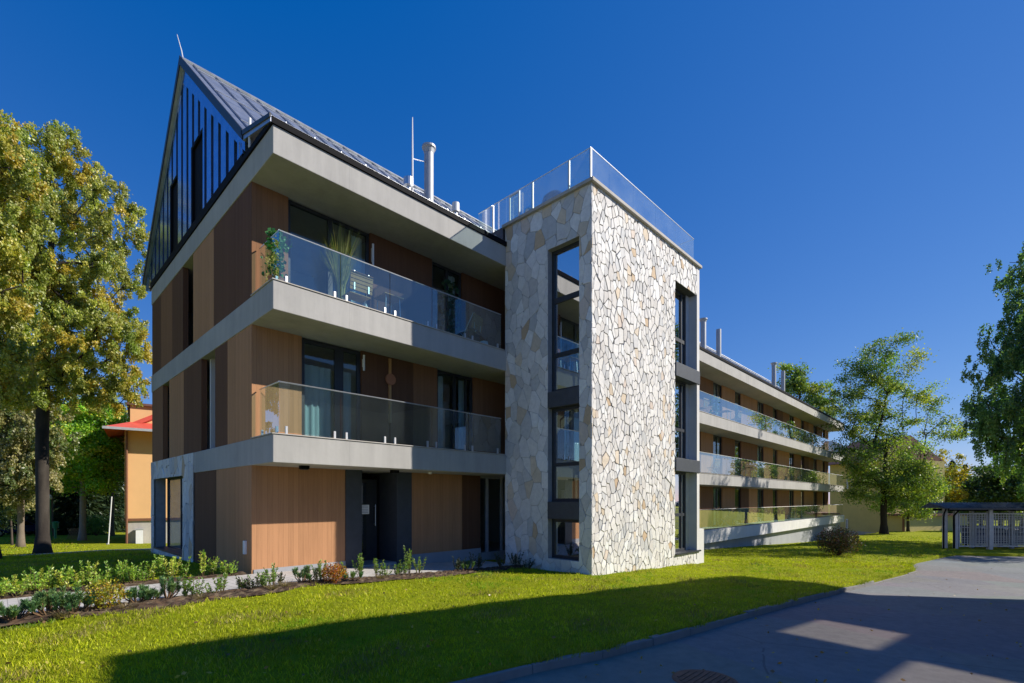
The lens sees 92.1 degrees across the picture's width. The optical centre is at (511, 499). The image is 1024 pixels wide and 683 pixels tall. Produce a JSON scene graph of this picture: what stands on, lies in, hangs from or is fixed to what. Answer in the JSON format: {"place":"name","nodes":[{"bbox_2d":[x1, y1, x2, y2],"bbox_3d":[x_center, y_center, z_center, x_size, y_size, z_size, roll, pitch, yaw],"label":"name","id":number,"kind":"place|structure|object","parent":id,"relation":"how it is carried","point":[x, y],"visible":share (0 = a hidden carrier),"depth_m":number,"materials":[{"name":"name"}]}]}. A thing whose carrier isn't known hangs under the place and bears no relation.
{"place":"outdoors","nodes":[
{"label":"outdoors","id":0,"kind":"place"},
{"bbox_2d":[13,548,150,555],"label":"footpath","id":1,"kind":"structure","parent":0,"point":[93,550],"depth_m":24.55,"materials":[{"name":"grey concrete"}]},
{"bbox_2d":[0,560,511,616],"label":"path","id":2,"kind":"structure","parent":0,"point":[369,570],"depth_m":10.31,"materials":[{"name":"grey concrete"}]},
{"bbox_2d":[0,521,1023,682],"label":"lawn","id":3,"kind":"structure","parent":0,"point":[116,541],"depth_m":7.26,"materials":[{"name":"green plant"}]},
{"bbox_2d":[0,492,34,544],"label":"young tree","id":4,"kind":"object","parent":3,"relation":"on","point":[4,510],"visible":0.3,"depth_m":32.97,"materials":[{"name":"green plant"}]},
{"bbox_2d":[0,520,34,536],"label":"parked car","id":5,"kind":"object","parent":3,"relation":"on","point":[29,527],"visible":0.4,"depth_m":45.29,"materials":[{"name":"metal"}]},
{"bbox_2d":[0,109,61,557],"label":"birch tree","id":6,"kind":"object","parent":3,"relation":"on","point":[20,159],"visible":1,"depth_m":17.51,"materials":[{"name":"green plant"}]},
{"bbox_2d":[0,485,62,534],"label":"spruce tree","id":7,"kind":"object","parent":3,"relation":"on","point":[30,517],"visible":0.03,"depth_m":48.70,"materials":[{"name":"green plant"}]},
{"bbox_2d":[0,393,82,546],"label":"willow tree","id":8,"kind":"object","parent":3,"relation":"on","point":[17,472],"visible":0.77,"depth_m":30.46,"materials":[{"name":"green plant"}]},
{"bbox_2d":[14,403,71,535],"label":"woodland tree","id":9,"kind":"object","parent":3,"relation":"on","point":[52,491],"visible":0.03,"depth_m":44.01,"materials":[{"name":"green plant"}]},
{"bbox_2d":[13,395,129,540],"bbox_3d":[-33.546,-2.626,38.134,7.630,12.186,5.899,0,0,-6],"label":"maple tree","id":10,"kind":"object","parent":3,"relation":"on","point":[87,468],"visible":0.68,"depth_m":37.67,"materials":[{"name":"green plant"}]},
{"bbox_2d":[0,120,151,553],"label":"birch tree","id":11,"kind":"object","parent":3,"relation":"on","point":[72,306],"visible":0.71,"depth_m":23.47,"materials":[{"name":"green plant"}]},
{"bbox_2d":[53,475,115,534],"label":"spruce tree","id":12,"kind":"object","parent":3,"relation":"on","point":[71,512],"visible":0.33,"depth_m":47.08,"materials":[{"name":"green plant"}]},
{"bbox_2d":[64,484,124,532],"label":"spruce tree","id":13,"kind":"object","parent":3,"relation":"on","point":[117,513],"visible":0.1,"depth_m":55.09,"materials":[{"name":"green plant"}]},
{"bbox_2d":[78,514,114,535],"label":"round bush","id":14,"kind":"object","parent":3,"relation":"on","point":[97,523],"visible":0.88,"depth_m":45.57,"materials":[{"name":"green plant"}]},
{"bbox_2d":[103,485,124,527],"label":"spruce tree","id":15,"kind":"object","parent":3,"relation":"on","point":[120,500],"depth_m":60.87,"materials":[{"name":"green plant"}]},
{"bbox_2d":[102,397,129,535],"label":"woodland tree","id":16,"kind":"object","parent":3,"relation":"on","point":[112,528],"visible":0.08,"depth_m":45.85,"materials":[{"name":"green plant"}]},
{"bbox_2d":[0,571,246,599],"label":"soil bed","id":17,"kind":"object","parent":3,"relation":"on","point":[29,593],"visible":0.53,"depth_m":9.35,"materials":[{"name":"brown soil"}]},
{"bbox_2d":[0,574,18,595],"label":"leafy shrub","id":18,"kind":"object","parent":17,"relation":"on","point":[10,581],"visible":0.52,"depth_m":8.26,"materials":[{"name":"green plant"}]},
{"bbox_2d":[2,578,27,596],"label":"leafy shrub","id":19,"kind":"object","parent":17,"relation":"on","point":[23,588],"visible":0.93,"depth_m":8.24,"materials":[{"name":"green plant"}]},
{"bbox_2d":[21,567,43,591],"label":"leafy shrub","id":20,"kind":"object","parent":17,"relation":"on","point":[40,575],"visible":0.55,"depth_m":8.53,"materials":[{"name":"green plant"}]},
{"bbox_2d":[25,569,46,593],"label":"leafy shrub","id":21,"kind":"object","parent":17,"relation":"on","point":[41,584],"visible":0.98,"depth_m":8.41,"materials":[{"name":"green plant"}]},
{"bbox_2d":[44,565,64,589],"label":"leafy shrub","id":22,"kind":"object","parent":17,"relation":"on","point":[48,576],"visible":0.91,"depth_m":8.62,"materials":[{"name":"green plant"}]},
{"bbox_2d":[53,564,72,587],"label":"leafy shrub","id":23,"kind":"object","parent":17,"relation":"on","point":[62,577],"visible":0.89,"depth_m":8.68,"materials":[{"name":"green plant"}]},
{"bbox_2d":[61,577,84,590],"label":"leafy shrub","id":24,"kind":"object","parent":17,"relation":"on","point":[76,584],"visible":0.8,"depth_m":8.68,"materials":[{"name":"green plant"}]},
{"bbox_2d":[68,566,85,586],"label":"leafy shrub","id":25,"kind":"object","parent":17,"relation":"on","point":[72,574],"visible":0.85,"depth_m":8.88,"materials":[{"name":"green plant"}]},
{"bbox_2d":[79,561,100,584],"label":"leafy shrub","id":26,"kind":"object","parent":17,"relation":"on","point":[88,573],"visible":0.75,"depth_m":9.15,"materials":[{"name":"green plant"}]},
{"bbox_2d":[91,567,113,582],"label":"leafy shrub","id":27,"kind":"object","parent":17,"relation":"on","point":[107,577],"visible":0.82,"depth_m":9.19,"materials":[{"name":"green plant"}]},
{"bbox_2d":[104,560,124,582],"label":"leafy shrub","id":28,"kind":"object","parent":17,"relation":"on","point":[119,573],"visible":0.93,"depth_m":9.31,"materials":[{"name":"green plant"}]},
{"bbox_2d":[124,560,143,582],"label":"leafy shrub","id":29,"kind":"object","parent":17,"relation":"on","point":[131,573],"visible":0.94,"depth_m":9.37,"materials":[{"name":"green plant"}]},
{"bbox_2d":[139,560,154,581],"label":"leafy shrub","id":30,"kind":"object","parent":17,"relation":"on","point":[143,576],"visible":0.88,"depth_m":9.64,"materials":[{"name":"green plant"}]},
{"bbox_2d":[153,554,173,578],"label":"leafy shrub","id":31,"kind":"object","parent":17,"relation":"on","point":[159,568],"visible":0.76,"depth_m":9.89,"materials":[{"name":"green plant"}]},
{"bbox_2d":[163,556,180,578],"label":"leafy shrub","id":32,"kind":"object","parent":17,"relation":"on","point":[172,564],"visible":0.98,"depth_m":9.88,"materials":[{"name":"green plant"}]},
{"bbox_2d":[176,555,191,576],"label":"leafy shrub","id":33,"kind":"object","parent":17,"relation":"on","point":[185,570],"visible":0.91,"depth_m":10.14,"materials":[{"name":"green plant"}]},
{"bbox_2d":[198,550,206,575],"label":"leafy shrub","id":34,"kind":"object","parent":17,"relation":"on","point":[202,568],"visible":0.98,"depth_m":10.32,"materials":[{"name":"green plant"}]},
{"bbox_2d":[207,556,218,574],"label":"leafy shrub","id":35,"kind":"object","parent":17,"relation":"on","point":[211,567],"visible":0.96,"depth_m":10.52,"materials":[{"name":"green plant"}]},
{"bbox_2d":[217,560,235,573],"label":"leafy shrub","id":36,"kind":"object","parent":17,"relation":"on","point":[225,567],"visible":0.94,"depth_m":10.49,"materials":[{"name":"green plant"}]},
{"bbox_2d":[102,402,166,543],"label":"peach house","id":37,"kind":"structure","parent":3,"relation":"on","point":[136,431],"depth_m":34.92,"materials":[{"name":"orange paint"}]},
{"bbox_2d":[0,564,524,626],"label":"soil bed","id":38,"kind":"object","parent":3,"relation":"on","point":[187,599],"visible":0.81,"depth_m":8.35,"materials":[{"name":"brown soil"}]},
{"bbox_2d":[5,606,20,621],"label":"pine shrub","id":39,"kind":"object","parent":38,"relation":"on","point":[13,613],"visible":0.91,"depth_m":6.45,"materials":[{"name":"green plant"}]},
{"bbox_2d":[0,594,39,619],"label":"pine shrub","id":40,"kind":"object","parent":38,"relation":"on","point":[21,608],"visible":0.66,"depth_m":6.59,"materials":[{"name":"green plant"}]},
{"bbox_2d":[20,590,60,616],"bbox_3d":[-6.457,1.454,6.750,0.368,0.399,0.442,0,0,22],"label":"pine shrub","id":41,"kind":"object","parent":38,"relation":"on","point":[40,607],"visible":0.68,"depth_m":6.74,"materials":[{"name":"green plant"}]},
{"bbox_2d":[34,586,80,611],"bbox_3d":[-6.436,1.443,6.959,0.476,0.424,0.561,0,0,-25],"label":"pine shrub","id":42,"kind":"object","parent":38,"relation":"on","point":[47,594],"visible":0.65,"depth_m":6.86,"materials":[{"name":"green plant"}]},
{"bbox_2d":[43,607,81,618],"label":"dry tuft","id":43,"kind":"object","parent":38,"relation":"on","point":[64,614],"visible":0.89,"depth_m":6.74,"materials":[{"name":"brown plant"}]},
{"bbox_2d":[49,587,95,611],"bbox_3d":[-6.241,1.440,6.966,0.567,0.429,0.417,0,0,-11],"label":"pine shrub","id":44,"kind":"object","parent":38,"relation":"on","point":[79,597],"visible":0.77,"depth_m":6.88,"materials":[{"name":"green plant"}]},
{"bbox_2d":[63,594,101,613],"bbox_3d":[-6.116,1.493,7.031,0.508,0.326,0.480,0,0,44],"label":"pine shrub","id":45,"kind":"object","parent":38,"relation":"on","point":[68,608],"visible":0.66,"depth_m":7.00,"materials":[{"name":"green plant"}]},
{"bbox_2d":[77,578,131,608],"bbox_3d":[-5.970,1.411,7.235,0.585,0.498,0.599,0,0,44],"label":"barberry shrub","id":46,"kind":"object","parent":38,"relation":"on","point":[107,592],"visible":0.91,"depth_m":7.18,"materials":[{"name":"yellow plant"}]},
{"bbox_2d":[121,585,151,602],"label":"pine shrub","id":47,"kind":"object","parent":38,"relation":"on","point":[135,594],"visible":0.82,"depth_m":7.58,"materials":[{"name":"green plant"}]},
{"bbox_2d":[138,583,166,599],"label":"pine shrub","id":48,"kind":"object","parent":38,"relation":"on","point":[156,593],"visible":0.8,"depth_m":7.68,"materials":[{"name":"green plant"}]},
{"bbox_2d":[158,575,181,597],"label":"pine shrub","id":49,"kind":"object","parent":38,"relation":"on","point":[171,583],"visible":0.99,"depth_m":7.92,"materials":[{"name":"green plant"}]},
{"bbox_2d":[181,574,190,595],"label":"leafy shrub","id":50,"kind":"object","parent":38,"relation":"on","point":[185,592],"visible":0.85,"depth_m":8.01,"materials":[{"name":"green plant"}]},
{"bbox_2d":[187,575,206,596],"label":"leafy shrub","id":51,"kind":"object","parent":38,"relation":"on","point":[190,588],"visible":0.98,"depth_m":8.08,"materials":[{"name":"green plant"}]},
{"bbox_2d":[212,573,227,592],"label":"leafy shrub","id":52,"kind":"object","parent":38,"relation":"on","point":[222,586],"visible":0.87,"depth_m":8.43,"materials":[{"name":"green plant"}]},
{"bbox_2d":[235,574,250,588],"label":"leafy shrub","id":53,"kind":"object","parent":38,"relation":"on","point":[246,585],"visible":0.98,"depth_m":8.71,"materials":[{"name":"green plant"}]},
{"bbox_2d":[263,562,278,585],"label":"leafy shrub","id":54,"kind":"object","parent":38,"relation":"on","point":[274,576],"visible":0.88,"depth_m":9.06,"materials":[{"name":"green plant"}]},
{"bbox_2d":[292,565,318,581],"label":"shrub","id":55,"kind":"object","parent":38,"relation":"on","point":[303,574],"visible":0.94,"depth_m":9.51,"materials":[{"name":"green plant"}]},
{"bbox_2d":[321,562,348,584],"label":"barberry shrub","id":56,"kind":"object","parent":38,"relation":"on","point":[331,571],"visible":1,"depth_m":9.72,"materials":[{"name":"orange plant"}]},
{"bbox_2d":[352,553,363,577],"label":"leafy shrub","id":57,"kind":"object","parent":38,"relation":"on","point":[360,562],"visible":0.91,"depth_m":10.51,"materials":[{"name":"green plant"}]},
{"bbox_2d":[396,554,409,574],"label":"leafy shrub","id":58,"kind":"object","parent":38,"relation":"on","point":[404,569],"visible":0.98,"depth_m":11.10,"materials":[{"name":"green plant"}]},
{"bbox_2d":[469,552,485,567],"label":"leafy shrub","id":59,"kind":"object","parent":38,"relation":"on","point":[478,561],"visible":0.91,"depth_m":12.92,"materials":[{"name":"green plant"}]},
{"bbox_2d":[0,535,960,567],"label":"grass","id":60,"kind":"structure","parent":3,"relation":"on","point":[105,551],"depth_m":22.52,"materials":[{"name":"green plant"}]},
{"bbox_2d":[142,35,843,574],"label":"apartment building","id":61,"kind":"structure","parent":3,"relation":"on","point":[560,421],"depth_m":13.70,"materials":[{"name":"stone"}]},
{"bbox_2d":[170,174,177,253],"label":"window","id":62,"kind":"structure","parent":61,"relation":"in","point":[174,187],"depth_m":15.75,"materials":[{"name":"black glass"}]},
{"bbox_2d":[167,477,184,549],"bbox_3d":[-11.300,0.490,16.721,2.780,2.470,0.080,0,0,44],"label":"window","id":63,"kind":"structure","parent":61,"relation":"in","point":[174,485],"depth_m":17.07,"materials":[{"name":"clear glass"}]},
{"bbox_2d":[192,129,202,222],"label":"window","id":64,"kind":"structure","parent":61,"relation":"in","point":[197,149],"depth_m":13.95,"materials":[{"name":"glass"}]},
{"bbox_2d":[260,228,291,280],"bbox_3d":[-5.008,-5.096,10.569,0.582,1.349,0.580,0,0,21],"label":"potted plant","id":65,"kind":"object","parent":61,"relation":"on","point":[277,253],"visible":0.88,"depth_m":10.50,"materials":[{"name":"green plant"}]},
{"bbox_2d":[288,200,368,306],"bbox_3d":[-4.548,-5.676,12.236,0.224,2.517,2.090,0,0,44],"label":"window","id":66,"kind":"structure","parent":61,"relation":"in","point":[358,268],"depth_m":12.22,"materials":[{"name":"black glass"}]},
{"bbox_2d":[302,338,360,440],"bbox_3d":[-4.524,-2.562,12.262,0.227,2.489,1.540,0,0,44],"label":"window","id":67,"kind":"structure","parent":61,"relation":"in","point":[316,403],"depth_m":12.27,"materials":[{"name":"clear glass"}]},
{"bbox_2d":[318,222,359,299],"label":"potted grass","id":68,"kind":"object","parent":61,"relation":"on","point":[340,272],"depth_m":11.82,"materials":[{"name":"green plant"}]},
{"bbox_2d":[341,270,372,304],"bbox_3d":[-3.738,-4.893,11.869,0.553,0.958,0.580,0,0,44],"label":"folding chair","id":69,"kind":"object","parent":61,"relation":"on","point":[354,282],"visible":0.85,"depth_m":11.73,"materials":[{"name":"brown wood"}]},
{"bbox_2d":[362,476,378,560],"bbox_3d":[-4.155,0.545,13.695,0.164,2.400,1.040,0,0,44],"label":"door","id":70,"kind":"structure","parent":61,"relation":"in","point":[370,488],"depth_m":13.88,"materials":[{"name":"metal"}]},
{"bbox_2d":[373,292,403,316],"bbox_3d":[-3.153,-4.782,12.624,0.548,0.721,0.560,0,0,44],"label":"balcony table","id":71,"kind":"object","parent":61,"relation":"on","point":[387,298],"visible":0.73,"depth_m":12.60,"materials":[{"name":"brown wood"}]},
{"bbox_2d":[385,358,395,422],"bbox_3d":[-3.264,-2.915,13.243,0.075,1.720,0.300,0,0,44],"label":"wall ornament","id":72,"kind":"object","parent":61,"relation":"attached to","point":[390,378],"depth_m":13.24,"materials":[{"name":"brown wood"}]},
{"bbox_2d":[432,262,460,334],"bbox_3d":[-2.046,-5.676,14.846,0.224,2.517,1.140,0,0,44],"label":"window","id":73,"kind":"structure","parent":61,"relation":"in","point":[446,270],"depth_m":15.06,"materials":[{"name":"black glass"}]},
{"bbox_2d":[437,279,461,335],"bbox_3d":[-1.802,-5.439,14.424,0.682,2.034,0.803,0,0,-19],"label":"potted plant","id":74,"kind":"object","parent":61,"relation":"on","point":[452,305],"visible":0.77,"depth_m":14.37,"materials":[{"name":"green plant"}]},
{"bbox_2d":[437,370,471,450],"bbox_3d":[-1.818,-2.562,15.084,0.224,2.489,1.420,0,0,44],"label":"window","id":75,"kind":"structure","parent":61,"relation":"in","point":[462,385],"depth_m":15.32,"materials":[{"name":"black glass"}]},
{"bbox_2d":[459,312,482,337],"bbox_3d":[-1.228,-4.893,14.462,0.553,0.958,0.580,0,0,24],"label":"folding chair","id":76,"kind":"object","parent":61,"relation":"on","point":[477,322],"visible":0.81,"depth_m":14.36,"materials":[{"name":"brown wood"}]},
{"bbox_2d":[480,476,502,551],"bbox_3d":[-0.722,0.550,16.181,0.080,2.590,1.100,0,0,44],"label":"window frame","id":77,"kind":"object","parent":61,"relation":"in","point":[486,478],"depth_m":16.08,"materials":[{"name":"grey paint"}]},
{"bbox_2d":[552,519,578,559],"bbox_3d":[1.522,1.080,13.407,1.060,1.090,0.080,0,0,44],"label":"window","id":78,"kind":"structure","parent":61,"relation":"in","point":[565,532],"depth_m":13.46,"materials":[{"name":"clear glass"}]},
{"bbox_2d":[552,405,578,501],"bbox_3d":[1.522,-1.223,13.407,1.060,2.575,0.080,0,0,44],"label":"window","id":79,"kind":"structure","parent":61,"relation":"in","point":[565,420],"depth_m":13.46,"materials":[{"name":"clear glass"}]},
{"bbox_2d":[552,241,578,390],"bbox_3d":[1.522,-4.910,13.407,1.060,3.930,0.080,0,0,44],"label":"window","id":80,"kind":"structure","parent":61,"relation":"in","point":[565,260],"depth_m":13.46,"materials":[{"name":"clear glass"}]},
{"bbox_2d":[674,380,685,458],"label":"window","id":81,"kind":"structure","parent":61,"relation":"in","point":[680,388],"depth_m":16.97,"materials":[{"name":"clear glass"}]},
{"bbox_2d":[674,289,685,364],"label":"window","id":82,"kind":"structure","parent":61,"relation":"in","point":[680,299],"depth_m":16.97,"materials":[{"name":"clear glass"}]},
{"bbox_2d":[675,472,685,551],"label":"window","id":83,"kind":"structure","parent":61,"relation":"in","point":[680,478],"depth_m":16.97,"materials":[{"name":"clear glass"}]},
{"bbox_2d":[707,395,720,415],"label":"potted plant","id":84,"kind":"object","parent":61,"relation":"on","point":[715,404],"visible":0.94,"depth_m":27.24,"materials":[{"name":"green plant"}]},
{"bbox_2d":[713,487,720,525],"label":"window","id":85,"kind":"structure","parent":61,"relation":"in","point":[715,490],"depth_m":29.84,"materials":[{"name":"black glass"}]},
{"bbox_2d":[713,435,720,473],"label":"window","id":86,"kind":"structure","parent":61,"relation":"in","point":[716,440],"depth_m":29.84,"materials":[{"name":"black glass"}]},
{"bbox_2d":[732,508,748,524],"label":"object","id":87,"kind":"object","parent":61,"relation":"on","point":[742,514],"visible":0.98,"depth_m":31.37,"materials":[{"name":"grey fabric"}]},
{"bbox_2d":[5,546,1021,682],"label":"fallen leaves","id":88,"kind":"object","parent":3,"relation":"on","point":[439,665],"visible":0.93,"depth_m":5.57,"materials":[{"name":"brown plant"}]},
{"bbox_2d":[768,358,843,432],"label":"ash tree","id":89,"kind":"object","parent":3,"relation":"on","point":[795,383],"visible":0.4,"depth_m":62.20,"materials":[{"name":"green plant"}]},
{"bbox_2d":[812,525,865,555],"bbox_3d":[14.246,1.810,21.586,1.777,1.390,1.802,0,0,-10],"label":"reddish bush","id":90,"kind":"object","parent":3,"relation":"on","point":[838,541],"visible":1,"depth_m":21.40,"materials":[{"name":"brown plant"}]},
{"bbox_2d":[815,328,972,533],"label":"ash tree","id":91,"kind":"object","parent":3,"relation":"on","point":[903,483],"visible":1,"depth_m":43.65,"materials":[{"name":"green plant"}]},
{"bbox_2d":[828,435,968,535],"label":"yellow house","id":92,"kind":"structure","parent":3,"relation":"on","point":[864,520],"depth_m":57.14,"materials":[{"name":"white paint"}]},
{"bbox_2d":[877,449,958,531],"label":"young tree","id":93,"kind":"object","parent":3,"relation":"on","point":[930,511],"visible":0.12,"depth_m":49.43,"materials":[{"name":"green plant"}]},
{"bbox_2d":[930,448,973,502],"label":"autumn tree","id":94,"kind":"object","parent":3,"relation":"on","point":[952,493],"visible":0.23,"depth_m":58.46,"materials":[{"name":"yellow plant"}]},
{"bbox_2d":[920,502,1023,549],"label":"bin shelter","id":95,"kind":"object","parent":3,"relation":"on","point":[972,507],"visible":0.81,"depth_m":26.75,"materials":[{"name":"grey paint"}]},
{"bbox_2d":[960,525,994,544],"bbox_3d":[26.838,2.120,28.440,1.320,1.247,0.937,0,0,0],"label":"wheeled bin","id":96,"kind":"object","parent":3,"relation":"on","point":[976,534],"visible":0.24,"depth_m":28.38,"materials":[{"name":"grey plastic"}]},
{"bbox_2d":[951,462,1007,524],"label":"woodland tree","id":97,"kind":"object","parent":3,"relation":"on","point":[969,498],"visible":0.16,"depth_m":62.14,"materials":[{"name":"green plant"}]},
{"bbox_2d":[960,241,1023,498],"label":"weeping birch","id":98,"kind":"object","parent":3,"relation":"on","point":[988,427],"visible":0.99,"depth_m":31.19,"materials":[{"name":"green plant"}]},
{"bbox_2d":[965,463,1023,525],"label":"woodland tree","id":99,"kind":"object","parent":3,"relation":"on","point":[990,481],"visible":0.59,"depth_m":55.74,"materials":[{"name":"green plant"}]},
{"bbox_2d":[994,528,1015,547],"bbox_3d":[28.340,2.144,28.640,1.320,1.247,0.937,0,0,-6],"label":"wheeled bin","id":100,"kind":"object","parent":3,"relation":"on","point":[1002,535],"visible":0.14,"depth_m":28.23,"materials":[{"name":"grey plastic"}]},
{"bbox_2d":[995,454,1023,512],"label":"woodland tree","id":101,"kind":"object","parent":3,"relation":"on","point":[1018,482],"visible":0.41,"depth_m":53.06,"materials":[{"name":"green plant"}]},
{"bbox_2d":[0,0,1023,503],"label":"sky","id":102,"kind":"structure","parent":0,"point":[843,176],"materials":[{"name":"blue"}]},
{"bbox_2d":[541,190,561,203],"bbox_3d":[1.257,-8.598,14.561,0.901,0.945,0.840,0,0,44],"label":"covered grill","id":103,"kind":"object","parent":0,"point":[550,195],"visible":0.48,"depth_m":14.24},
{"bbox_2d":[498,555,1023,682],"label":"road","id":104,"kind":"structure","parent":0,"point":[919,620],"depth_m":6.75,"materials":[{"name":"grey asphalt"}]},
{"bbox_2d":[450,571,916,682],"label":"kerb","id":105,"kind":"structure","parent":104,"relation":"on","point":[537,667],"depth_m":5.93,"materials":[{"name":"concrete"}]},
{"bbox_2d":[672,669,737,682],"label":"manhole cover","id":106,"kind":"object","parent":104,"relation":"on","point":[694,676],"visible":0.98,"depth_m":4.93,"materials":[{"name":"grey metal"}]},
{"bbox_2d":[992,256,1023,355],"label":"shade tree","id":107,"kind":"object","parent":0,"point":[1017,290],"visible":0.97,"depth_m":28.14,"materials":[{"name":"green plant"}]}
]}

